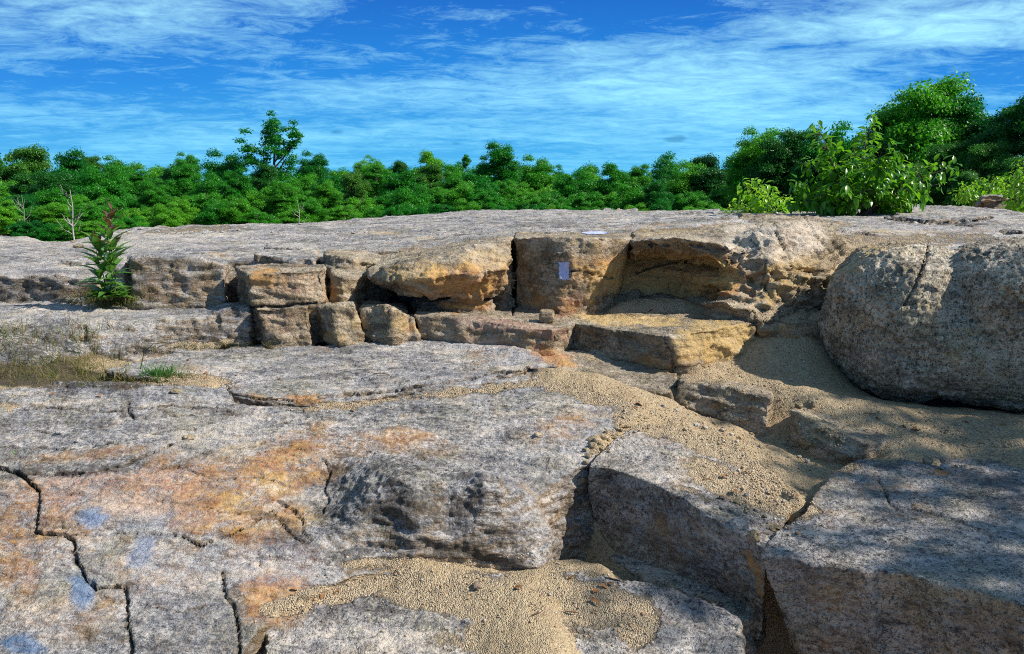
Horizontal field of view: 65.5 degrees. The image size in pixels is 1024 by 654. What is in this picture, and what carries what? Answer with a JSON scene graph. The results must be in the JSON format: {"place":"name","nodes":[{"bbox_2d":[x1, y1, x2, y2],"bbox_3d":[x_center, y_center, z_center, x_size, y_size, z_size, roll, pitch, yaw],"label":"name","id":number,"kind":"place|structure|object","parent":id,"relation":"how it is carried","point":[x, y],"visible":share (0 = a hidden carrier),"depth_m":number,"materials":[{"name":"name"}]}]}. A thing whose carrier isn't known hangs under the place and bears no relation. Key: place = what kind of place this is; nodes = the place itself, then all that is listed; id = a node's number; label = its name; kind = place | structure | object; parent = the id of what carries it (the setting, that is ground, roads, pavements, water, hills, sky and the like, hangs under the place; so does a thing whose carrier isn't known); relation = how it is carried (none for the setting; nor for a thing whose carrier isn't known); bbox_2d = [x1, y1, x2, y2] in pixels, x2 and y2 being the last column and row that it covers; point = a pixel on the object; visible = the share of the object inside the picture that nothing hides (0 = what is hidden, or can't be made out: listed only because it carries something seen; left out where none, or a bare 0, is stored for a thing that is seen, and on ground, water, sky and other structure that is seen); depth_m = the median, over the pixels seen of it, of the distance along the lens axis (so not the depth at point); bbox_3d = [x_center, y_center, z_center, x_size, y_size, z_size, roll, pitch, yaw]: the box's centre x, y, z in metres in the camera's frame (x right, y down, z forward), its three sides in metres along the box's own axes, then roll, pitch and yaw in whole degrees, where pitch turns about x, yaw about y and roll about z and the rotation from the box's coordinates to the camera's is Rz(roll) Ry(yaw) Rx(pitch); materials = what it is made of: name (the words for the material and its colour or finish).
{"place":"outdoors","nodes":[
{"label":"outdoors","id":0,"kind":"place"},
{"bbox_2d":[0,205,1023,653],"bbox_3d":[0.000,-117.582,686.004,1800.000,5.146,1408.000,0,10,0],"label":"ground","id":1,"kind":"structure","parent":0,"point":[832,385],"depth_m":4.04,"materials":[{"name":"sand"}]},
{"bbox_2d":[0,199,24,235],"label":"tree","id":2,"kind":"object","parent":1,"relation":"on","point":[7,214],"visible":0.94,"depth_m":43.35,"materials":[{"name":"green plant"}]},
{"bbox_2d":[1,171,40,197],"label":"tree","id":3,"kind":"object","parent":1,"relation":"on","point":[25,182],"visible":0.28,"depth_m":61.31,"materials":[{"name":"green plant"}]},
{"bbox_2d":[5,219,44,237],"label":"tree","id":4,"kind":"object","parent":1,"relation":"on","point":[22,228],"visible":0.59,"depth_m":32.45,"materials":[{"name":"green plant"}]},
{"bbox_2d":[0,143,54,182],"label":"tree","id":5,"kind":"object","parent":1,"relation":"on","point":[33,157],"visible":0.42,"depth_m":69.86,"materials":[{"name":"green plant"}]},
{"bbox_2d":[14,168,78,204],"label":"tree","id":6,"kind":"object","parent":1,"relation":"on","point":[50,180],"visible":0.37,"depth_m":58.78,"materials":[{"name":"green plant"}]},
{"bbox_2d":[27,222,70,241],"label":"tree","id":7,"kind":"object","parent":1,"relation":"on","point":[48,233],"visible":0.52,"depth_m":32.43,"materials":[{"name":"green plant"}]},
{"bbox_2d":[24,186,76,218],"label":"tree","id":8,"kind":"object","parent":1,"relation":"on","point":[44,199],"visible":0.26,"depth_m":47.84,"materials":[{"name":"green plant"}]},
{"bbox_2d":[31,201,75,224],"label":"tree","id":9,"kind":"object","parent":1,"relation":"on","point":[48,213],"visible":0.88,"depth_m":44.51,"materials":[{"name":"green plant"}]},
{"bbox_2d":[49,146,98,177],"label":"tree","id":10,"kind":"object","parent":1,"relation":"on","point":[71,162],"visible":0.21,"depth_m":68.12,"materials":[{"name":"green plant"}]},
{"bbox_2d":[67,203,107,221],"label":"tree","id":11,"kind":"object","parent":1,"relation":"on","point":[84,217],"visible":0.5,"depth_m":43.05,"materials":[{"name":"green plant"}]},
{"bbox_2d":[73,162,138,202],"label":"tree","id":12,"kind":"object","parent":1,"relation":"on","point":[96,186],"visible":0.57,"depth_m":57.81,"materials":[{"name":"green plant"}]},
{"bbox_2d":[0,300,258,366],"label":"rock tier","id":13,"kind":"object","parent":1,"relation":"on","point":[231,323],"visible":0.52,"depth_m":5.11,"materials":[{"name":"stone"}]},
{"bbox_2d":[104,195,155,221],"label":"tree","id":14,"kind":"object","parent":1,"relation":"on","point":[124,203],"visible":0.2,"depth_m":51.29,"materials":[{"name":"green plant"}]},
{"bbox_2d":[0,282,274,388],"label":"grass","id":15,"kind":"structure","parent":1,"relation":"on","point":[115,301],"depth_m":4.95,"materials":[{"name":"plant"}]},
{"bbox_2d":[123,169,154,198],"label":"tree","id":16,"kind":"object","parent":1,"relation":"on","point":[136,179],"visible":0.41,"depth_m":61.48,"materials":[{"name":"green plant"}]},
{"bbox_2d":[135,178,172,208],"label":"tree","id":17,"kind":"object","parent":1,"relation":"on","point":[151,196],"visible":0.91,"depth_m":48.79,"materials":[{"name":"green plant"}]},
{"bbox_2d":[145,200,185,226],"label":"tree","id":18,"kind":"object","parent":1,"relation":"on","point":[164,216],"visible":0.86,"depth_m":41.85,"materials":[{"name":"green plant"}]},
{"bbox_2d":[166,196,199,226],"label":"tree","id":19,"kind":"object","parent":1,"relation":"on","point":[188,216],"visible":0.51,"depth_m":44.26,"materials":[{"name":"green plant"}]},
{"bbox_2d":[164,163,202,198],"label":"tree","id":20,"kind":"object","parent":1,"relation":"on","point":[183,177],"visible":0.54,"depth_m":63.31,"materials":[{"name":"green plant"}]},
{"bbox_2d":[183,192,227,224],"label":"tree","id":21,"kind":"object","parent":1,"relation":"on","point":[200,200],"visible":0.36,"depth_m":47.84,"materials":[{"name":"green plant"}]},
{"bbox_2d":[185,169,230,202],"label":"tree","id":22,"kind":"object","parent":1,"relation":"on","point":[208,184],"visible":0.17,"depth_m":60.69,"materials":[{"name":"green plant"}]},
{"bbox_2d":[196,199,232,224],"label":"tree","id":23,"kind":"object","parent":1,"relation":"on","point":[208,216],"visible":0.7,"depth_m":43.24,"materials":[{"name":"green plant"}]},
{"bbox_2d":[197,147,250,196],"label":"tree","id":24,"kind":"object","parent":1,"relation":"on","point":[219,169],"visible":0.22,"depth_m":73.81,"materials":[{"name":"green plant"}]},
{"bbox_2d":[214,167,258,201],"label":"tree","id":25,"kind":"object","parent":1,"relation":"on","point":[242,183],"visible":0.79,"depth_m":58.26,"materials":[{"name":"green plant"}]},
{"bbox_2d":[218,194,258,223],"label":"tree","id":26,"kind":"object","parent":1,"relation":"on","point":[235,208],"visible":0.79,"depth_m":43.48,"materials":[{"name":"green plant"}]},
{"bbox_2d":[237,210,282,223],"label":"tree","id":27,"kind":"object","parent":1,"relation":"on","point":[255,215],"visible":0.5,"depth_m":43.42,"materials":[{"name":"green plant"}]},
{"bbox_2d":[240,186,283,219],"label":"tree","id":28,"kind":"object","parent":1,"relation":"on","point":[263,203],"visible":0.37,"depth_m":47.37,"materials":[{"name":"green plant"}]},
{"bbox_2d":[248,162,279,195],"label":"tree","id":29,"kind":"object","parent":1,"relation":"on","point":[269,172],"visible":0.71,"depth_m":63.13,"materials":[{"name":"green plant"}]},
{"bbox_2d":[232,110,305,203],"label":"tree","id":30,"kind":"object","parent":1,"relation":"on","point":[271,132],"visible":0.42,"depth_m":71.94,"materials":[{"name":"green plant"}]},
{"bbox_2d":[268,180,302,223],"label":"tree","id":31,"kind":"object","parent":1,"relation":"on","point":[287,197],"visible":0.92,"depth_m":47.20,"materials":[{"name":"green plant"}]},
{"bbox_2d":[254,305,317,348],"bbox_3d":[-1.544,0.116,5.367,0.463,0.590,0.677,-2,10,-13],"label":"rock block","id":32,"kind":"object","parent":1,"relation":"on","point":[287,326],"visible":0.3,"depth_m":5.07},
{"bbox_2d":[292,196,329,222],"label":"tree","id":33,"kind":"object","parent":1,"relation":"on","point":[312,207],"visible":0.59,"depth_m":44.98,"materials":[{"name":"green plant"}]},
{"bbox_2d":[294,149,331,183],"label":"tree","id":34,"kind":"object","parent":1,"relation":"on","point":[318,165],"visible":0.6,"depth_m":77.86,"materials":[{"name":"green plant"}]},
{"bbox_2d":[0,374,639,653],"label":"rock slab","id":35,"kind":"object","parent":1,"relation":"on","point":[132,520],"visible":0.82,"depth_m":3.41,"materials":[{"name":"stone"}]},
{"bbox_2d":[309,179,344,214],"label":"tree","id":36,"kind":"object","parent":1,"relation":"on","point":[325,187],"visible":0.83,"depth_m":49.01,"materials":[{"name":"green plant"}]},
{"bbox_2d":[104,339,558,407],"bbox_3d":[-1.046,0.423,4.779,2.747,0.603,1.102,0,10,0],"label":"rock slab","id":37,"kind":"object","parent":1,"relation":"on","point":[308,375],"visible":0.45,"depth_m":4.67,"materials":[{"name":"stone"}]},
{"bbox_2d":[410,300,592,355],"bbox_3d":[-0.127,0.126,5.451,1.388,0.574,0.950,4,11,21],"label":"rock step","id":38,"kind":"object","parent":37,"relation":"on","point":[521,328],"visible":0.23,"depth_m":5.00,"materials":[{"name":"stone"}]},
{"bbox_2d":[413,296,495,313],"bbox_3d":[-0.403,-0.021,5.519,0.662,0.414,0.434,0,10,0],"label":"rock lens","id":39,"kind":"object","parent":38,"relation":"on","point":[485,305],"visible":0.16,"depth_m":5.32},
{"bbox_2d":[316,301,365,347],"bbox_3d":[-1.156,0.094,5.358,0.338,0.587,0.712,-3,11,-18],"label":"rock block","id":40,"kind":"object","parent":1,"relation":"on","point":[340,324],"visible":0.36,"depth_m":5.08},
{"bbox_2d":[325,204,363,220],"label":"tree","id":41,"kind":"object","parent":1,"relation":"on","point":[344,212],"visible":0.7,"depth_m":41.65,"materials":[{"name":"green plant"}]},
{"bbox_2d":[340,171,372,208],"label":"tree","id":42,"kind":"object","parent":1,"relation":"on","point":[354,182],"visible":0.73,"depth_m":57.08,"materials":[{"name":"green plant"}]},
{"bbox_2d":[359,163,398,198],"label":"tree","id":43,"kind":"object","parent":1,"relation":"on","point":[376,173],"visible":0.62,"depth_m":61.11,"materials":[{"name":"green plant"}]},
{"bbox_2d":[358,299,409,345],"bbox_3d":[-0.863,0.108,5.344,0.404,0.596,0.666,-1,10,-5],"label":"rock block","id":44,"kind":"object","parent":1,"relation":"on","point":[384,323],"visible":0.34,"depth_m":5.07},
{"bbox_2d":[376,169,422,201],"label":"tree","id":45,"kind":"object","parent":1,"relation":"on","point":[391,184],"visible":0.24,"depth_m":59.63,"materials":[{"name":"green plant"}]},
{"bbox_2d":[387,182,436,212],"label":"tree","id":46,"kind":"object","parent":1,"relation":"on","point":[403,196],"visible":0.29,"depth_m":47.07,"materials":[{"name":"green plant"}]},
{"bbox_2d":[409,163,446,203],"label":"tree","id":47,"kind":"object","parent":1,"relation":"on","point":[432,174],"visible":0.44,"depth_m":68.04,"materials":[{"name":"green plant"}]},
{"bbox_2d":[441,179,484,209],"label":"tree","id":48,"kind":"object","parent":1,"relation":"on","point":[455,196],"visible":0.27,"depth_m":47.55,"materials":[{"name":"green plant"}]},
{"bbox_2d":[459,171,499,205],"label":"tree","id":49,"kind":"object","parent":1,"relation":"on","point":[482,182],"visible":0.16,"depth_m":57.04,"materials":[{"name":"green plant"}]},
{"bbox_2d":[464,187,502,209],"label":"tree","id":50,"kind":"object","parent":1,"relation":"on","point":[478,195],"visible":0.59,"depth_m":47.35,"materials":[{"name":"green plant"}]},
{"bbox_2d":[475,138,523,184],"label":"tree","id":51,"kind":"object","parent":1,"relation":"on","point":[501,165],"visible":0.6,"depth_m":71.95,"materials":[{"name":"green plant"}]},
{"bbox_2d":[264,568,745,653],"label":"rock slab","id":52,"kind":"object","parent":1,"relation":"on","point":[346,627],"visible":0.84,"depth_m":2.87,"materials":[{"name":"stone"}]},
{"bbox_2d":[515,153,554,191],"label":"tree","id":53,"kind":"object","parent":1,"relation":"on","point":[533,176],"visible":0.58,"depth_m":77.71,"materials":[{"name":"green plant"}]},
{"bbox_2d":[541,167,597,206],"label":"tree","id":54,"kind":"object","parent":1,"relation":"on","point":[570,185],"visible":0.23,"depth_m":61.94,"materials":[{"name":"green plant"}]},
{"bbox_2d":[513,232,631,314],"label":"painted rock block","id":55,"kind":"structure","parent":1,"relation":"on","point":[566,273],"depth_m":5.35,"materials":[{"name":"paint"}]},
{"bbox_2d":[565,191,606,209],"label":"tree","id":56,"kind":"object","parent":1,"relation":"on","point":[581,200],"visible":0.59,"depth_m":53.62,"materials":[{"name":"green plant"}]},
{"bbox_2d":[542,349,677,399],"bbox_3d":[0.527,0.418,4.675,0.971,0.462,0.546,5,11,28],"label":"rock shelf","id":57,"kind":"object","parent":1,"relation":"on","point":[666,381],"visible":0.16,"depth_m":4.65,"materials":[{"name":"stone"}]},
{"bbox_2d":[591,160,631,194],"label":"tree","id":58,"kind":"object","parent":1,"relation":"on","point":[615,175],"visible":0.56,"depth_m":62.30,"materials":[{"name":"green plant"}]},
{"bbox_2d":[608,183,647,209],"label":"tree","id":59,"kind":"object","parent":1,"relation":"on","point":[634,197],"visible":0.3,"depth_m":49.32,"materials":[{"name":"green plant"}]},
{"bbox_2d":[626,163,654,190],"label":"tree","id":60,"kind":"object","parent":1,"relation":"on","point":[639,177],"visible":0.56,"depth_m":65.13,"materials":[{"name":"green plant"}]},
{"bbox_2d":[636,178,673,210],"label":"tree","id":61,"kind":"object","parent":1,"relation":"on","point":[653,191],"visible":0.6,"depth_m":47.74,"materials":[{"name":"green plant"}]},
{"bbox_2d":[644,150,684,181],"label":"tree","id":62,"kind":"object","parent":1,"relation":"on","point":[666,160],"visible":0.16,"depth_m":70.12,"materials":[{"name":"green plant"}]},
{"bbox_2d":[573,310,756,378],"bbox_3d":[0.982,0.223,5.210,1.170,0.628,1.090,9,13,40],"label":"rock slab","id":63,"kind":"object","parent":1,"relation":"on","point":[659,340],"visible":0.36,"depth_m":4.79,"materials":[{"name":"stone"}]},
{"bbox_2d":[617,258,719,305],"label":"alcove back wall","id":64,"kind":"structure","parent":1,"relation":"on","point":[659,277],"depth_m":5.67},
{"bbox_2d":[609,554,766,653],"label":"rock block","id":65,"kind":"object","parent":1,"relation":"on","point":[641,571],"visible":0.31,"depth_m":3.28,"materials":[{"name":"stone"}]},
{"bbox_2d":[588,424,792,638],"bbox_3d":[0.803,0.977,3.594,0.870,0.873,0.910,6,12,30],"label":"wedge rock","id":66,"kind":"object","parent":1,"relation":"on","point":[647,501],"visible":0.72,"depth_m":3.42,"materials":[{"name":"stone"}]},
{"bbox_2d":[669,190,713,210],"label":"tree","id":67,"kind":"object","parent":1,"relation":"on","point":[686,199],"visible":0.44,"depth_m":49.11,"materials":[{"name":"green plant"}]},
{"bbox_2d":[663,159,724,201],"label":"tree","id":68,"kind":"object","parent":1,"relation":"on","point":[681,182],"visible":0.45,"depth_m":58.81,"materials":[{"name":"green plant"}]},
{"bbox_2d":[678,164,728,206],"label":"tree","id":69,"kind":"object","parent":1,"relation":"on","point":[711,182],"visible":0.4,"depth_m":58.08,"materials":[{"name":"green plant"}]},
{"bbox_2d":[675,374,773,436],"bbox_3d":[1.168,0.574,4.491,0.625,0.571,0.371,6,12,30],"label":"rock block","id":70,"kind":"object","parent":1,"relation":"on","point":[704,396],"visible":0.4,"depth_m":4.32,"materials":[{"name":"stone"}]},
{"bbox_2d":[716,125,784,209],"bbox_3d":[15.519,-1.754,52.584,4.519,22.495,4.166,0,10,-1],"label":"tree","id":71,"kind":"object","parent":1,"relation":"on","point":[741,155],"visible":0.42,"depth_m":50.84,"materials":[{"name":"green plant"}]},
{"bbox_2d":[728,125,782,190],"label":"tree","id":72,"kind":"object","parent":1,"relation":"on","point":[745,142],"visible":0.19,"depth_m":51.49,"materials":[{"name":"green plant"}]},
{"bbox_2d":[740,135,800,210],"bbox_3d":[16.152,-2.480,50.423,3.867,18.840,3.960,-3,10,-17],"label":"tree","id":73,"kind":"object","parent":1,"relation":"on","point":[777,150],"visible":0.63,"depth_m":48.35,"materials":[{"name":"green plant"}]},
{"bbox_2d":[701,213,859,337],"bbox_3d":[2.150,-0.305,6.001,1.439,1.033,2.585,4,11,20],"label":"rough outcrop","id":74,"kind":"object","parent":1,"relation":"on","point":[774,280],"visible":0.56,"depth_m":5.15,"materials":[{"name":"stone"}]},
{"bbox_2d":[767,127,821,192],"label":"tree","id":75,"kind":"object","parent":1,"relation":"on","point":[792,136],"visible":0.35,"depth_m":48.35,"materials":[{"name":"green plant"}]},
{"bbox_2d":[770,319,823,344],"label":"rock block","id":76,"kind":"object","parent":1,"relation":"on","point":[786,328],"visible":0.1,"depth_m":4.92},
{"bbox_2d":[789,125,850,208],"bbox_3d":[18.127,-2.815,47.374,3.918,17.817,4.235,8,13,38],"label":"tree","id":77,"kind":"object","parent":1,"relation":"on","point":[796,171],"visible":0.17,"depth_m":45.65,"materials":[{"name":"green plant"}]},
{"bbox_2d":[803,120,866,185],"bbox_3d":[18.584,-0.646,46.478,4.176,22.552,4.530,2,10,12],"label":"tree","id":78,"kind":"object","parent":1,"relation":"on","point":[845,145],"visible":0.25,"depth_m":44.84,"materials":[{"name":"green plant"}]},
{"bbox_2d":[789,407,889,464],"bbox_3d":[1.680,0.694,4.072,0.414,0.502,0.548,-9,14,-42],"label":"rock block","id":79,"kind":"object","parent":1,"relation":"on","point":[800,442],"visible":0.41,"depth_m":3.96,"materials":[{"name":"stone"}]},
{"bbox_2d":[760,458,1023,653],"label":"foreground slab","id":80,"kind":"structure","parent":1,"relation":"on","point":[926,561],"depth_m":2.92,"materials":[{"name":"stone"}]},
{"bbox_2d":[875,88,954,170],"bbox_3d":[20.573,-3.123,42.259,4.040,18.371,4.366,4,11,21],"label":"tree","id":81,"kind":"object","parent":1,"relation":"on","point":[907,118],"visible":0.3,"depth_m":39.95,"materials":[{"name":"green plant"}]},
{"bbox_2d":[896,161,939,205],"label":"tree","id":82,"kind":"object","parent":1,"relation":"on","point":[918,167],"visible":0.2,"depth_m":34.90,"materials":[{"name":"green plant"}]},
{"bbox_2d":[818,237,1023,411],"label":"boulder","id":83,"kind":"object","parent":1,"relation":"on","point":[913,322],"visible":0.99,"depth_m":4.32,"materials":[{"name":"stone"}]},
{"bbox_2d":[866,67,978,205],"bbox_3d":[21.431,2.509,43.144,6.547,31.820,6.392,-4,11,-24],"label":"tree","id":84,"kind":"object","parent":1,"relation":"on","point":[936,94],"visible":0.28,"depth_m":39.71,"materials":[{"name":"green plant"}]},
{"bbox_2d":[922,140,982,205],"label":"tree","id":85,"kind":"object","parent":1,"relation":"on","point":[948,149],"visible":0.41,"depth_m":35.89,"materials":[{"name":"green plant"}]},
{"bbox_2d":[916,90,988,152],"bbox_3d":[22.876,-2.627,42.169,4.657,19.596,4.309,4,11,21],"label":"tree","id":86,"kind":"object","parent":1,"relation":"on","point":[973,113],"visible":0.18,"depth_m":39.74,"materials":[{"name":"green plant"}]},
{"bbox_2d":[941,170,994,205],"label":"tree","id":87,"kind":"object","parent":1,"relation":"on","point":[968,176],"visible":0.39,"depth_m":31.40,"materials":[{"name":"green plant"}]},
{"bbox_2d":[935,457,1023,472],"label":"rock slab","id":88,"kind":"object","parent":1,"relation":"on","point":[972,464],"visible":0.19,"depth_m":3.75,"materials":[{"name":"stone"}]},
{"bbox_2d":[948,174,1015,206],"bbox_3d":[7.576,-2.147,12.894,0.881,0.650,1.364,8,13,39],"label":"shrub","id":89,"kind":"object","parent":1,"relation":"on","point":[966,198],"visible":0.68,"depth_m":12.75,"materials":[{"name":"green plant"}]},
{"bbox_2d":[963,140,1019,195],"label":"tree","id":90,"kind":"object","parent":1,"relation":"on","point":[992,158],"visible":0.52,"depth_m":33.01,"materials":[{"name":"green plant"}]},
{"bbox_2d":[960,98,1023,191],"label":"tree","id":91,"kind":"object","parent":1,"relation":"on","point":[1002,131],"visible":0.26,"depth_m":34.61,"materials":[{"name":"green plant"}]},
{"bbox_2d":[1000,156,1023,212],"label":"shrub","id":92,"kind":"object","parent":1,"relation":"on","point":[1018,193],"visible":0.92,"depth_m":10.56,"materials":[{"name":"green plant"}]},
{"bbox_2d":[0,204,1023,313],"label":"bedrock","id":93,"kind":"structure","parent":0,"point":[200,272],"depth_m":6.85,"materials":[{"name":"stone"}]},
{"bbox_2d":[75,202,136,299],"bbox_3d":[-2.827,-0.522,5.531,0.451,0.686,0.352,0,10,0],"label":"leafy plant","id":94,"kind":"object","parent":93,"relation":"on","point":[111,259],"visible":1,"depth_m":5.51,"materials":[{"name":"green plant"}]},
{"bbox_2d":[234,263,328,343],"bbox_3d":[-1.556,-0.171,5.465,0.603,0.517,0.794,-4,11,-22],"label":"rock block","id":95,"kind":"object","parent":93,"relation":"on","point":[272,286],"visible":0.59,"depth_m":5.17,"materials":[{"name":"stone"}]},
{"bbox_2d":[253,249,320,264],"bbox_3d":[-1.697,-0.291,6.020,0.659,0.581,0.779,0,10,0],"label":"stone","id":96,"kind":"object","parent":93,"relation":"on","point":[307,257],"visible":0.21,"depth_m":5.76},
{"bbox_2d":[264,242,319,253],"bbox_3d":[-1.812,-0.427,6.484,0.672,0.511,0.623,0,10,0],"label":"stone","id":97,"kind":"object","parent":93,"relation":"on","point":[288,246],"visible":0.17,"depth_m":6.29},
{"bbox_2d":[324,263,367,308],"bbox_3d":[-1.173,-0.154,5.609,0.364,0.644,0.678,-1,10,-5],"label":"rock block","id":98,"kind":"object","parent":93,"relation":"on","point":[345,285],"visible":0.29,"depth_m":5.35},
{"bbox_2d":[322,249,391,302],"bbox_3d":[-1.147,-0.254,5.795,0.597,0.595,0.669,0,10,0],"label":"rock block","id":99,"kind":"object","parent":93,"relation":"on","point":[355,260],"visible":0.23,"depth_m":5.67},
{"bbox_2d":[366,236,515,301],"bbox_3d":[-0.495,-0.386,5.666,1.120,0.519,1.337,0,10,0],"label":"overhanging rock","id":100,"kind":"object","parent":93,"relation":"on","point":[476,269],"visible":0.91,"depth_m":5.20,"materials":[{"name":"stone"}]},
{"bbox_2d":[493,256,516,309],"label":"rock block","id":101,"kind":"object","parent":93,"relation":"on","point":[504,300],"visible":0.15,"depth_m":5.45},
{"bbox_2d":[628,217,746,272],"bbox_3d":[1.322,-0.586,5.911,0.948,0.410,1.550,1,10,8],"label":"overhanging roof rock","id":102,"kind":"object","parent":93,"relation":"on","point":[712,246],"visible":0.74,"depth_m":5.42,"materials":[{"name":"stone"}]},
{"bbox_2d":[722,178,798,213],"bbox_3d":[2.899,-1.487,9.491,0.809,0.584,1.055,8,13,38],"label":"shrub","id":103,"kind":"object","parent":93,"relation":"on","point":[765,203],"visible":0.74,"depth_m":9.28,"materials":[{"name":"green plant"}]},
{"bbox_2d":[785,113,962,215],"bbox_3d":[3.807,-1.650,8.462,1.748,1.272,0.985,-4,11,-20],"label":"sapling","id":104,"kind":"object","parent":93,"relation":"on","point":[875,189],"visible":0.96,"depth_m":8.38,"materials":[{"name":"green plant"}]},
{"bbox_2d":[0,0,1023,181],"label":"sky","id":105,"kind":"structure","parent":0,"point":[627,84],"materials":[{"name":"blue"}]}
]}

